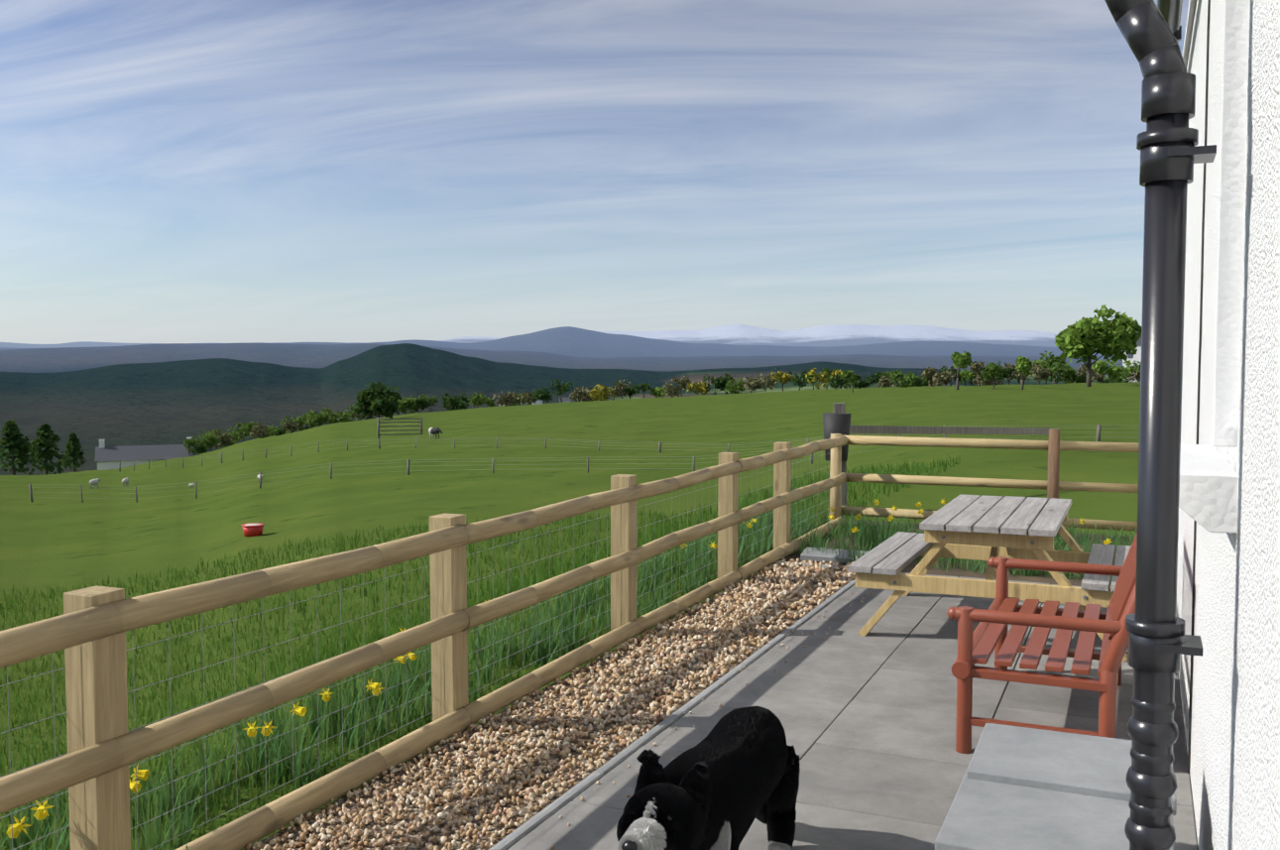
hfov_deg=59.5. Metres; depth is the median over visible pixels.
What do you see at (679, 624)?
gravel pebbles
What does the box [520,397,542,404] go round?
house
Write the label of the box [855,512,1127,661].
picnic table frame
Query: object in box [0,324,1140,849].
terrain ground
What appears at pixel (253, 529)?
red feed bucket
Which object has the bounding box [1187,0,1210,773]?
glass door
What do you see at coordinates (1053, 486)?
old fence post
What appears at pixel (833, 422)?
black bucket on post
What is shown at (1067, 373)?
hedge
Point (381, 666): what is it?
fence netting
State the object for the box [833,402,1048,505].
old wooden fence
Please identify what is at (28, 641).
fence rails
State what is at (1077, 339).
light tree foliage
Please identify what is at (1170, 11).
window
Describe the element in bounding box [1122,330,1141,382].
house
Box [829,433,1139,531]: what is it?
end fence
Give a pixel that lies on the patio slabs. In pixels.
(868, 721)
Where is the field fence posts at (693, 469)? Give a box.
[28,417,1101,502]
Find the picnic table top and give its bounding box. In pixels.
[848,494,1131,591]
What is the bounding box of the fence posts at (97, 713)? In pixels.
[63,441,791,849]
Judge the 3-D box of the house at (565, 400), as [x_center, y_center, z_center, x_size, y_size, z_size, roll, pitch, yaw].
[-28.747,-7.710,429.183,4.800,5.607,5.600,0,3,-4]
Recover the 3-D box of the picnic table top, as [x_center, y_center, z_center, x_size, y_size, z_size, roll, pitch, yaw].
[2.372,0.727,7.348,1.657,0.340,1.660,1,3,24]
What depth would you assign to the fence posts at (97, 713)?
3.56 m
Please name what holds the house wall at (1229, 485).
on the terrain ground at (56, 532)
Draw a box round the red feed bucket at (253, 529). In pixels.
[241,522,264,536]
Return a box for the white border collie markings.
[617,797,791,849]
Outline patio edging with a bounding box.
[488,560,855,849]
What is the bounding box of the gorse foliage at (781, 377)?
[588,367,842,400]
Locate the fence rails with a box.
[0,435,848,849]
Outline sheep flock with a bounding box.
[89,473,263,488]
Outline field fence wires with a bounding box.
[30,425,1104,498]
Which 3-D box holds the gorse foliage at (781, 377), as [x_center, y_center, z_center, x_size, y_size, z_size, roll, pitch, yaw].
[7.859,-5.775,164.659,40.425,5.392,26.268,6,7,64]
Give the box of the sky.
[0,0,1189,344]
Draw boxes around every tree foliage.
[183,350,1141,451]
[649,304,1141,397]
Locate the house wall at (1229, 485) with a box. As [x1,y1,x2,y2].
[1176,0,1279,849]
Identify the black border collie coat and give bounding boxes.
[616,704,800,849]
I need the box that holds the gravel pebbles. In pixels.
[236,557,879,849]
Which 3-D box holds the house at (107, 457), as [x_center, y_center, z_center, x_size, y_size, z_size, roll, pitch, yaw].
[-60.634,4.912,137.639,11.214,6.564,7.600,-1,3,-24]
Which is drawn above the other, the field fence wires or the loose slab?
the field fence wires
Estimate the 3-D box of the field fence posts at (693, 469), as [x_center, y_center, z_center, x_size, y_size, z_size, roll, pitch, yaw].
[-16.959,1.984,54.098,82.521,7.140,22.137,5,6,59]
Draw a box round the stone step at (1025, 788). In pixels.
[934,722,1176,849]
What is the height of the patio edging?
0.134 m
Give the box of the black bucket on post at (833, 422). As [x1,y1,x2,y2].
[822,412,851,461]
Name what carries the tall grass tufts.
on the terrain ground at (56, 532)
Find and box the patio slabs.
[507,572,1198,849]
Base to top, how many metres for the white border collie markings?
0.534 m
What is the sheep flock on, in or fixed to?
on the terrain ground at (56, 532)
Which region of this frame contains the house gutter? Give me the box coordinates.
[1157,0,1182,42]
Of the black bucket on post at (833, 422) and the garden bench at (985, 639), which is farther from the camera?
the black bucket on post at (833, 422)
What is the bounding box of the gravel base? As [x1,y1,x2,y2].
[244,564,855,849]
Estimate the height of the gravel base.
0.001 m
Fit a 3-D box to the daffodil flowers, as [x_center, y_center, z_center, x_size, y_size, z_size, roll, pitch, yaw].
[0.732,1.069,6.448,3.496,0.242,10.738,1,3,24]
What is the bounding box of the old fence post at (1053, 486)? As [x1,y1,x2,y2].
[1047,428,1059,536]
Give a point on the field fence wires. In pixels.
(521, 460)
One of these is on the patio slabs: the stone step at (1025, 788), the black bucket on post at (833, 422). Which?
the stone step at (1025, 788)
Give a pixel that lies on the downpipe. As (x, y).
(1160, 641)
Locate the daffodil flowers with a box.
[5,498,1112,837]
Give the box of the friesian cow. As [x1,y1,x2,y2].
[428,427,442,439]
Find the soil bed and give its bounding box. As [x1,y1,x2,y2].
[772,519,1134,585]
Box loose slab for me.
[800,546,867,563]
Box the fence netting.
[0,450,829,849]
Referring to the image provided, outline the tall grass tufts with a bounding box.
[0,501,1137,849]
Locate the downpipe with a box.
[1104,0,1216,849]
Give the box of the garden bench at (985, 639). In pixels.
[946,534,1136,753]
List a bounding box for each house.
[94,437,196,469]
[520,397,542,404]
[558,397,571,402]
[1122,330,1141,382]

